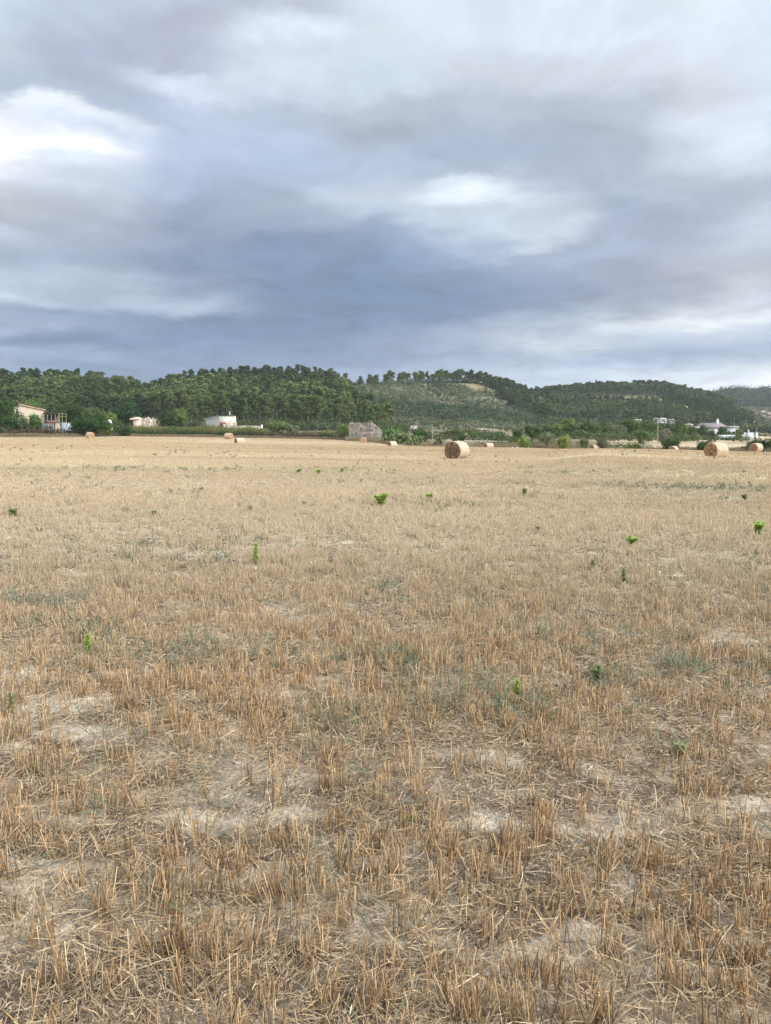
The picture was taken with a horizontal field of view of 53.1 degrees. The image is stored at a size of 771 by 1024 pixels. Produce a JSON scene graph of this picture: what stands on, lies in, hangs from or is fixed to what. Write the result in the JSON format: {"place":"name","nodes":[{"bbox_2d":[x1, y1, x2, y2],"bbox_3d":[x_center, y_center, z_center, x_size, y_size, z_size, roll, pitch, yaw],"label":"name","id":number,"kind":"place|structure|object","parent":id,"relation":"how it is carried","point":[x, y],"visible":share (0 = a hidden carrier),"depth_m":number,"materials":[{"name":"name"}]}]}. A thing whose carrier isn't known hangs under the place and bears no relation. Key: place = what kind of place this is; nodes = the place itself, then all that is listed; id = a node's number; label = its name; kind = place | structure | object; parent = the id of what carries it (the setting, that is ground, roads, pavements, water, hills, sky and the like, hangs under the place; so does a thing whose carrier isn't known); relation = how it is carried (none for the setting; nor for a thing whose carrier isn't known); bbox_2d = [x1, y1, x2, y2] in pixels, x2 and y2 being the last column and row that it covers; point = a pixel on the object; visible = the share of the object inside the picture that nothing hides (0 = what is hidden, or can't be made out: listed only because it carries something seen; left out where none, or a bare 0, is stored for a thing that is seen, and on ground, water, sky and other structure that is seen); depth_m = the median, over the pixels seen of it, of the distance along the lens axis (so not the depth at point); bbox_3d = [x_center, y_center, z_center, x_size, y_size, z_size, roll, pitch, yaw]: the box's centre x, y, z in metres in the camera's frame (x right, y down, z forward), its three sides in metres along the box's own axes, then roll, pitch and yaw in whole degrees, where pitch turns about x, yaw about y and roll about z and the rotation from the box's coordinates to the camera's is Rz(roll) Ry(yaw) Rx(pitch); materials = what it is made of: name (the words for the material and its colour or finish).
{"place":"outdoors","nodes":[
{"label":"outdoors","id":0,"kind":"place"},
{"bbox_2d":[0,436,770,1023],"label":"ground","id":1,"kind":"structure","parent":0,"point":[488,782],"depth_m":3.25,"materials":[{"name":"beige plant"}]},
{"bbox_2d":[6,691,15,714],"bbox_3d":[-2.076,1.075,4.276,0.055,0.164,0.058,0,6,0],"label":"green weed","id":2,"kind":"object","parent":1,"relation":"on","point":[9,697],"visible":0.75,"depth_m":4.27,"materials":[{"name":"green plant"}]},
{"bbox_2d":[83,634,91,653],"bbox_3d":[-2.092,0.941,5.415,0.076,0.174,0.082,0,6,0],"label":"green weed","id":3,"kind":"object","parent":1,"relation":"on","point":[87,640],"visible":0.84,"depth_m":5.41,"materials":[{"name":"green plant"}]},
{"bbox_2d":[94,420,114,436],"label":"bush","id":4,"kind":"object","parent":1,"relation":"on","point":[105,430],"visible":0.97,"depth_m":170.43,"materials":[{"name":"green plant"}]},
{"bbox_2d":[0,425,348,438],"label":"hedgerow","id":5,"kind":"object","parent":1,"relation":"on","point":[182,432],"visible":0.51,"depth_m":191.92,"materials":[{"name":"plant"}]},
{"bbox_2d":[0,432,387,443],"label":"dry grass","id":6,"kind":"structure","parent":1,"relation":"on","point":[173,435],"depth_m":186.68,"materials":[{"name":"plant"}]},
{"bbox_2d":[0,410,414,432],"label":"forest edge brush","id":7,"kind":"object","parent":1,"relation":"on","point":[333,425],"visible":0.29,"depth_m":289.32,"materials":[{"name":"plant"}]},
{"bbox_2d":[345,436,383,440],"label":"stone wall","id":8,"kind":"structure","parent":1,"relation":"on","point":[351,438],"depth_m":161.05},
{"bbox_2d":[349,421,381,438],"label":"stone hut","id":9,"kind":"object","parent":1,"relation":"on","point":[368,430],"visible":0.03,"depth_m":166.12,"materials":[{"name":"stone"}]},
{"bbox_2d":[373,493,389,505],"bbox_3d":[-0.113,-0.260,17.170,0.409,0.347,0.272,-2,6,-19],"label":"green weed","id":10,"kind":"object","parent":1,"relation":"on","point":[381,498],"visible":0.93,"depth_m":17.13,"materials":[{"name":"green plant"}]},
{"bbox_2d":[0,436,770,1023],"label":"straw stubble","id":11,"kind":"object","parent":1,"relation":"on","point":[294,458],"visible":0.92,"depth_m":6.13,"materials":[{"name":"plant"}]},
{"bbox_2d":[0,444,770,1023],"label":"weeds","id":12,"kind":"object","parent":1,"relation":"on","point":[410,668],"visible":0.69,"depth_m":5.27,"materials":[{"name":"green plant"}]},
{"bbox_2d":[0,496,770,1023],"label":"soil crumbs","id":13,"kind":"object","parent":1,"relation":"on","point":[392,830],"visible":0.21,"depth_m":3.19,"materials":[{"name":"soil"}]},
{"bbox_2d":[444,441,472,458],"bbox_3d":[5.133,-4.393,55.011,2.462,1.511,2.279,4,7,35],"label":"straw bale","id":14,"kind":"object","parent":1,"relation":"on","point":[457,449],"visible":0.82,"depth_m":54.46},
{"bbox_2d":[554,434,569,448],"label":"bush","id":15,"kind":"object","parent":1,"relation":"on","point":[562,442],"visible":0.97,"depth_m":125.00,"materials":[{"name":"green plant"}]},
{"bbox_2d":[421,441,770,451],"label":"verge grass","id":16,"kind":"structure","parent":1,"relation":"on","point":[549,445],"depth_m":135.83,"materials":[{"name":"plant"}]},
{"bbox_2d":[590,664,603,681],"bbox_3d":[1.393,1.072,5.067,0.096,0.138,0.130,0,6,0],"label":"green weed","id":17,"kind":"object","parent":1,"relation":"on","point":[594,670],"visible":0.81,"depth_m":5.06,"materials":[{"name":"green plant"}]},
{"bbox_2d":[631,430,653,448],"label":"almond tree","id":18,"kind":"object","parent":1,"relation":"on","point":[641,435],"visible":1,"depth_m":121.99,"materials":[{"name":"green plant"}]},
{"bbox_2d":[674,740,689,757],"bbox_3d":[1.491,1.206,3.879,0.086,0.097,0.098,0,6,0],"label":"green weed","id":19,"kind":"object","parent":1,"relation":"on","point":[678,743],"visible":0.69,"depth_m":3.87,"materials":[{"name":"green plant"}]},
{"bbox_2d":[704,441,728,456],"bbox_3d":[26.062,-4.825,60.740,2.201,1.517,2.517,-3,6,-25],"label":"straw bale","id":20,"kind":"object","parent":1,"relation":"on","point":[717,449],"visible":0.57,"depth_m":60.24},
{"bbox_2d":[749,443,762,451],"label":"straw bale","id":21,"kind":"object","parent":1,"relation":"on","point":[755,447],"visible":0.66,"depth_m":106.57},
{"bbox_2d":[752,520,766,533],"bbox_3d":[6.282,0.278,12.945,0.244,0.282,0.193,3,6,27],"label":"green weed","id":22,"kind":"object","parent":1,"relation":"on","point":[759,525],"visible":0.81,"depth_m":12.93,"materials":[{"name":"green plant"}]},
{"bbox_2d":[0,383,770,448],"bbox_3d":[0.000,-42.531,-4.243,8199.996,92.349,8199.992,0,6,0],"label":"hills","id":23,"kind":"structure","parent":0,"point":[729,444],"depth_m":389.85,"materials":[{"name":"plant"}]},
{"bbox_2d":[0,415,19,432],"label":"bush","id":24,"kind":"object","parent":23,"relation":"on","point":[10,421],"visible":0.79,"depth_m":173.57,"materials":[{"name":"green plant"}]},
{"bbox_2d":[0,395,22,432],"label":"broadleaf tree","id":25,"kind":"object","parent":23,"relation":"on","point":[5,409],"visible":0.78,"depth_m":183.40,"materials":[{"name":"green plant"}]},
{"bbox_2d":[8,392,21,408],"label":"pine tree","id":26,"kind":"object","parent":23,"relation":"on","point":[15,396],"visible":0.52,"depth_m":323.74,"materials":[{"name":"green plant"}]},
{"bbox_2d":[17,412,27,432],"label":"bush","id":27,"kind":"object","parent":23,"relation":"on","point":[21,420],"visible":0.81,"depth_m":172.34,"materials":[{"name":"green plant"}]},
{"bbox_2d":[17,397,40,407],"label":"broadleaf tree","id":28,"kind":"object","parent":23,"relation":"on","point":[32,403],"visible":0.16,"depth_m":228.99,"materials":[{"name":"green plant"}]},
{"bbox_2d":[14,404,45,422],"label":"cream house","id":29,"kind":"structure","parent":23,"relation":"on","point":[26,410],"depth_m":193.35,"materials":[{"name":"paint"}]},
{"bbox_2d":[25,413,42,432],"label":"bush","id":30,"kind":"object","parent":23,"relation":"on","point":[34,420],"visible":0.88,"depth_m":171.06,"materials":[{"name":"green plant"}]},
{"bbox_2d":[35,394,47,414],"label":"pine tree","id":31,"kind":"object","parent":23,"relation":"on","point":[40,399],"visible":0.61,"depth_m":323.23,"materials":[{"name":"green plant"}]},
{"bbox_2d":[43,412,59,429],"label":"pergola","id":32,"kind":"object","parent":23,"relation":"on","point":[52,419],"visible":0.52,"depth_m":193.36,"materials":[{"name":"paint"}]},
{"bbox_2d":[52,401,85,426],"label":"broadleaf tree","id":33,"kind":"object","parent":23,"relation":"on","point":[66,409],"visible":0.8,"depth_m":221.93,"materials":[{"name":"green plant"}]},
{"bbox_2d":[66,415,114,433],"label":"fig tree","id":34,"kind":"object","parent":23,"relation":"on","point":[89,424],"visible":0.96,"depth_m":169.71,"materials":[{"name":"green plant"}]},
{"bbox_2d":[81,406,107,431],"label":"broadleaf tree","id":35,"kind":"object","parent":23,"relation":"on","point":[96,412],"visible":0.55,"depth_m":208.88,"materials":[{"name":"green plant"}]},
{"bbox_2d":[91,394,107,413],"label":"pine tree","id":36,"kind":"object","parent":23,"relation":"on","point":[97,398],"visible":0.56,"depth_m":321.73,"materials":[{"name":"green plant"}]},
{"bbox_2d":[107,410,120,427],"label":"bush","id":37,"kind":"object","parent":23,"relation":"on","point":[112,417],"visible":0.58,"depth_m":216.14,"materials":[{"name":"green plant"}]},
{"bbox_2d":[113,425,132,435],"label":"bush","id":38,"kind":"object","parent":23,"relation":"on","point":[126,430],"visible":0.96,"depth_m":180.11,"materials":[{"name":"green plant"}]},
{"bbox_2d":[115,401,141,425],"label":"broadleaf tree","id":39,"kind":"object","parent":23,"relation":"on","point":[127,412],"visible":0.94,"depth_m":228.75,"materials":[{"name":"green plant"}]},
{"bbox_2d":[130,417,141,428],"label":"field shed","id":40,"kind":"structure","parent":23,"relation":"on","point":[136,421],"depth_m":224.57,"materials":[{"name":"paint"}]},
{"bbox_2d":[139,397,150,416],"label":"pine tree","id":41,"kind":"object","parent":23,"relation":"on","point":[145,402],"visible":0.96,"depth_m":332.07,"materials":[{"name":"green plant"}]},
{"bbox_2d":[142,417,159,427],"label":"rocky bank","id":42,"kind":"structure","parent":23,"relation":"on","point":[148,422],"depth_m":237.84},
{"bbox_2d":[149,394,162,418],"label":"pine tree","id":43,"kind":"object","parent":23,"relation":"on","point":[156,409],"visible":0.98,"depth_m":326.70,"materials":[{"name":"green plant"}]},
{"bbox_2d":[155,411,178,427],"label":"broadleaf tree","id":44,"kind":"object","parent":23,"relation":"on","point":[167,419],"visible":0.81,"depth_m":223.07,"materials":[{"name":"green plant"}]},
{"bbox_2d":[166,396,176,413],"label":"pine tree","id":45,"kind":"object","parent":23,"relation":"on","point":[171,405],"visible":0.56,"depth_m":321.55,"materials":[{"name":"green plant"}]},
{"bbox_2d":[171,406,189,427],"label":"broadleaf tree","id":46,"kind":"object","parent":23,"relation":"on","point":[180,417],"visible":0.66,"depth_m":237.10,"materials":[{"name":"green plant"}]},
{"bbox_2d":[180,395,193,414],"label":"pine tree","id":47,"kind":"object","parent":23,"relation":"on","point":[185,399],"visible":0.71,"depth_m":317.72,"materials":[{"name":"green plant"}]},
{"bbox_2d":[130,424,267,435],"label":"tall grass","id":48,"kind":"structure","parent":23,"relation":"on","point":[232,429],"depth_m":202.10,"materials":[{"name":"plant"}]},
{"bbox_2d":[198,395,213,417],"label":"pine tree","id":49,"kind":"object","parent":23,"relation":"on","point":[208,399],"visible":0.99,"depth_m":318.09,"materials":[{"name":"green plant"}]},
{"bbox_2d":[203,411,236,429],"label":"white building","id":50,"kind":"structure","parent":23,"relation":"on","point":[229,420],"depth_m":233.92,"materials":[{"name":"paint"}]},
{"bbox_2d":[217,395,226,414],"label":"pine tree","id":51,"kind":"object","parent":23,"relation":"on","point":[220,405],"visible":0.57,"depth_m":323.35,"materials":[{"name":"green plant"}]},
{"bbox_2d":[221,398,233,414],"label":"pine tree","id":52,"kind":"object","parent":23,"relation":"on","point":[227,409],"visible":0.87,"depth_m":317.99,"materials":[{"name":"green plant"}]},
{"bbox_2d":[239,397,248,420],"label":"pine tree","id":53,"kind":"object","parent":23,"relation":"on","point":[244,401],"visible":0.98,"depth_m":321.66,"materials":[{"name":"green plant"}]},
{"bbox_2d":[242,393,258,412],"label":"pine tree","id":54,"kind":"object","parent":23,"relation":"on","point":[251,401],"visible":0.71,"depth_m":334.18,"materials":[{"name":"green plant"}]},
{"bbox_2d":[251,395,264,417],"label":"pine tree","id":55,"kind":"object","parent":23,"relation":"on","point":[259,404],"visible":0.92,"depth_m":328.62,"materials":[{"name":"green plant"}]},
{"bbox_2d":[262,396,273,421],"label":"pine tree","id":56,"kind":"object","parent":23,"relation":"on","point":[268,400],"visible":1,"depth_m":326.18,"materials":[{"name":"green plant"}]},
{"bbox_2d":[263,420,287,431],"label":"bush","id":57,"kind":"object","parent":23,"relation":"on","point":[276,425],"visible":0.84,"depth_m":233.62,"materials":[{"name":"green plant"}]},
{"bbox_2d":[277,396,293,418],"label":"pine tree","id":58,"kind":"object","parent":23,"relation":"on","point":[285,407],"visible":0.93,"depth_m":325.95,"materials":[{"name":"green plant"}]},
{"bbox_2d":[282,424,299,431],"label":"bush","id":59,"kind":"object","parent":23,"relation":"on","point":[289,428],"visible":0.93,"depth_m":231.49,"materials":[{"name":"green plant"}]},
{"bbox_2d":[289,399,301,418],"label":"pine tree","id":60,"kind":"object","parent":23,"relation":"on","point":[296,403],"visible":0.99,"depth_m":322.41,"materials":[{"name":"green plant"}]},
{"bbox_2d":[301,394,314,420],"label":"pine tree","id":61,"kind":"object","parent":23,"relation":"on","point":[305,407],"visible":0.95,"depth_m":316.36,"materials":[{"name":"green plant"}]},
{"bbox_2d":[267,427,348,436],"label":"hedge","id":62,"kind":"object","parent":23,"relation":"on","point":[281,431],"visible":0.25,"depth_m":202.42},
{"bbox_2d":[312,395,323,421],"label":"pine tree","id":63,"kind":"object","parent":23,"relation":"on","point":[318,403],"visible":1,"depth_m":316.95,"materials":[{"name":"green plant"}]},
{"bbox_2d":[358,399,371,417],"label":"pine tree","id":64,"kind":"object","parent":23,"relation":"on","point":[365,405],"visible":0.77,"depth_m":339.26,"materials":[{"name":"green plant"}]},
{"bbox_2d":[373,405,382,422],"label":"pine tree","id":65,"kind":"object","parent":23,"relation":"on","point":[378,410],"visible":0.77,"depth_m":329.99,"materials":[{"name":"green plant"}]},
{"bbox_2d":[0,365,759,427],"bbox_3d":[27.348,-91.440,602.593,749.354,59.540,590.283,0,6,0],"label":"pine wood","id":66,"kind":"object","parent":23,"relation":"on","point":[327,387],"visible":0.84,"depth_m":489.42,"materials":[{"name":"plant"}]},
{"bbox_2d":[379,401,395,423],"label":"pine tree","id":67,"kind":"object","parent":23,"relation":"on","point":[388,412],"visible":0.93,"depth_m":333.34,"materials":[{"name":"green plant"}]},
{"bbox_2d":[375,432,411,443],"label":"prickly pear","id":68,"kind":"object","parent":23,"relation":"on","point":[398,437],"visible":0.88,"depth_m":149.64,"materials":[{"name":"green plant"}]},
{"bbox_2d":[381,425,405,437],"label":"bush","id":69,"kind":"object","parent":23,"relation":"on","point":[394,428],"visible":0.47,"depth_m":170.78,"materials":[{"name":"green plant"}]},
{"bbox_2d":[406,435,427,445],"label":"prickly pear","id":70,"kind":"object","parent":23,"relation":"on","point":[416,440],"visible":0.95,"depth_m":145.94,"materials":[{"name":"green plant"}]},
{"bbox_2d":[412,430,428,442],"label":"bush","id":71,"kind":"object","parent":23,"relation":"on","point":[421,433],"visible":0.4,"depth_m":153.00,"materials":[{"name":"green plant"}]},
{"bbox_2d":[427,381,466,388],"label":"clearing bushes","id":72,"kind":"object","parent":23,"relation":"on","point":[444,384],"visible":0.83,"depth_m":589.99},
{"bbox_2d":[380,380,515,420],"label":"dark scrub","id":73,"kind":"object","parent":23,"relation":"on","point":[451,393],"visible":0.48,"depth_m":532.92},
{"bbox_2d":[351,380,548,429],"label":"hillside scrub","id":74,"kind":"object","parent":23,"relation":"on","point":[481,423],"visible":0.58,"depth_m":521.09,"materials":[{"name":"plant"}]},
{"bbox_2d":[443,427,465,436],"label":"bush","id":75,"kind":"object","parent":23,"relation":"on","point":[455,431],"visible":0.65,"depth_m":211.97,"materials":[{"name":"green plant"}]},
{"bbox_2d":[287,376,642,393],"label":"ridge brush","id":76,"kind":"object","parent":23,"relation":"on","point":[441,381],"visible":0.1,"depth_m":619.10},
{"bbox_2d":[426,432,520,440],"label":"hedge","id":77,"kind":"object","parent":23,"relation":"on","point":[469,437],"visible":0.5,"depth_m":189.92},
{"bbox_2d":[523,425,542,439],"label":"broadleaf tree","id":78,"kind":"object","parent":23,"relation":"on","point":[532,431],"visible":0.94,"depth_m":175.89,"materials":[{"name":"green plant"}]},
{"bbox_2d":[538,432,555,448],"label":"olive tree","id":79,"kind":"object","parent":23,"relation":"on","point":[545,437],"visible":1,"depth_m":132.87,"materials":[{"name":"green plant"}]},
{"bbox_2d":[542,424,555,435],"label":"broadleaf tree","id":80,"kind":"object","parent":23,"relation":"on","point":[546,429],"visible":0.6,"depth_m":198.30,"materials":[{"name":"green plant"}]},
{"bbox_2d":[548,422,564,436],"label":"broadleaf tree","id":81,"kind":"object","parent":23,"relation":"on","point":[557,426],"visible":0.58,"depth_m":240.83,"materials":[{"name":"green plant"}]},
{"bbox_2d":[361,390,770,432],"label":"foothill trees","id":82,"kind":"object","parent":23,"relation":"on","point":[763,428],"visible":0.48,"depth_m":460.53,"materials":[{"name":"plant"}]},
{"bbox_2d":[560,418,575,425],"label":"broadleaf tree","id":83,"kind":"object","parent":23,"relation":"on","point":[569,421],"visible":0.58,"depth_m":267.15,"materials":[{"name":"green plant"}]},
{"bbox_2d":[562,423,586,436],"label":"broadleaf tree","id":84,"kind":"object","parent":23,"relation":"on","point":[570,428],"visible":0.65,"depth_m":239.08,"materials":[{"name":"green plant"}]},
{"bbox_2d":[498,430,652,447],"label":"belt undergrowth","id":85,"kind":"object","parent":23,"relation":"on","point":[589,443],"visible":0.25,"depth_m":140.73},
{"bbox_2d":[382,419,770,441],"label":"field bushes","id":86,"kind":"object","parent":23,"relation":"on","point":[510,428],"visible":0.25,"depth_m":268.04,"materials":[{"name":"plant"}]},
{"bbox_2d":[425,439,744,448],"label":"bank brush","id":87,"kind":"object","parent":23,"relation":"on","point":[552,447],"visible":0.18,"depth_m":136.47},
{"bbox_2d":[580,421,602,438],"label":"broadleaf tree","id":88,"kind":"object","parent":23,"relation":"on","point":[591,427],"visible":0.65,"depth_m":236.78,"materials":[{"name":"green plant"}]},
{"bbox_2d":[596,436,609,447],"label":"bush","id":89,"kind":"object","parent":23,"relation":"on","point":[601,443],"visible":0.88,"depth_m":129.12,"materials":[{"name":"green plant"}]},
{"bbox_2d":[523,427,701,441],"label":"belt undergrowth","id":90,"kind":"object","parent":23,"relation":"on","point":[613,436],"visible":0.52,"depth_m":227.25,"materials":[{"name":"plant"}]},
{"bbox_2d":[605,424,626,436],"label":"broadleaf tree","id":91,"kind":"object","parent":23,"relation":"on","point":[620,428],"visible":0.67,"depth_m":238.52,"materials":[{"name":"green plant"}]},
{"bbox_2d":[619,418,641,436],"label":"broadleaf tree","id":92,"kind":"object","parent":23,"relation":"on","point":[631,425],"visible":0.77,"depth_m":244.45,"materials":[{"name":"green plant"}]},
{"bbox_2d":[639,419,662,436],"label":"broadleaf tree","id":93,"kind":"object","parent":23,"relation":"on","point":[648,425],"visible":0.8,"depth_m":251.40,"materials":[{"name":"green plant"}]},
{"bbox_2d":[655,428,672,442],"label":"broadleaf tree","id":94,"kind":"object","parent":23,"relation":"on","point":[664,434],"visible":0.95,"depth_m":180.58,"materials":[{"name":"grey plant"}]},
{"bbox_2d":[558,391,770,423],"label":"heath","id":95,"kind":"object","parent":23,"relation":"on","point":[763,418],"visible":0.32,"depth_m":770.34,"materials":[{"name":"plant"}]},
{"bbox_2d":[659,435,680,449],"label":"bush","id":96,"kind":"object","parent":23,"relation":"on","point":[668,443],"visible":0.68,"depth_m":123.50,"materials":[{"name":"green plant"}]},
{"bbox_2d":[664,422,691,436],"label":"broadleaf tree","id":97,"kind":"object","parent":23,"relation":"on","point":[682,428],"visible":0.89,"depth_m":254.88,"materials":[{"name":"green plant"}]},
{"bbox_2d":[696,438,713,449],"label":"bush","id":98,"kind":"object","parent":23,"relation":"on","point":[701,445],"visible":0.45,"depth_m":125.21,"materials":[{"name":"green plant"}]},
{"bbox_2d":[695,419,725,433],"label":"farmhouse","id":99,"kind":"object","parent":23,"relation":"on","point":[717,425],"visible":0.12,"depth_m":285.54,"materials":[{"name":"paint"}]},
{"bbox_2d":[686,434,741,440],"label":"belt undergrowth","id":100,"kind":"object","parent":23,"relation":"on","point":[718,437],"visible":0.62,"depth_m":242.93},
{"bbox_2d":[712,385,770,406],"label":"wood","id":101,"kind":"object","parent":23,"relation":"on","point":[753,396],"visible":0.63,"depth_m":1359.06,"materials":[{"name":"green plant"}]},
{"bbox_2d":[743,437,767,451],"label":"bush","id":102,"kind":"object","parent":23,"relation":"on","point":[762,442],"visible":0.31,"depth_m":125.20,"materials":[{"name":"green plant"}]},
{"bbox_2d":[0,0,770,390],"label":"sky","id":103,"kind":"structure","parent":0,"point":[532,193],"materials":[{"name":"grey"}]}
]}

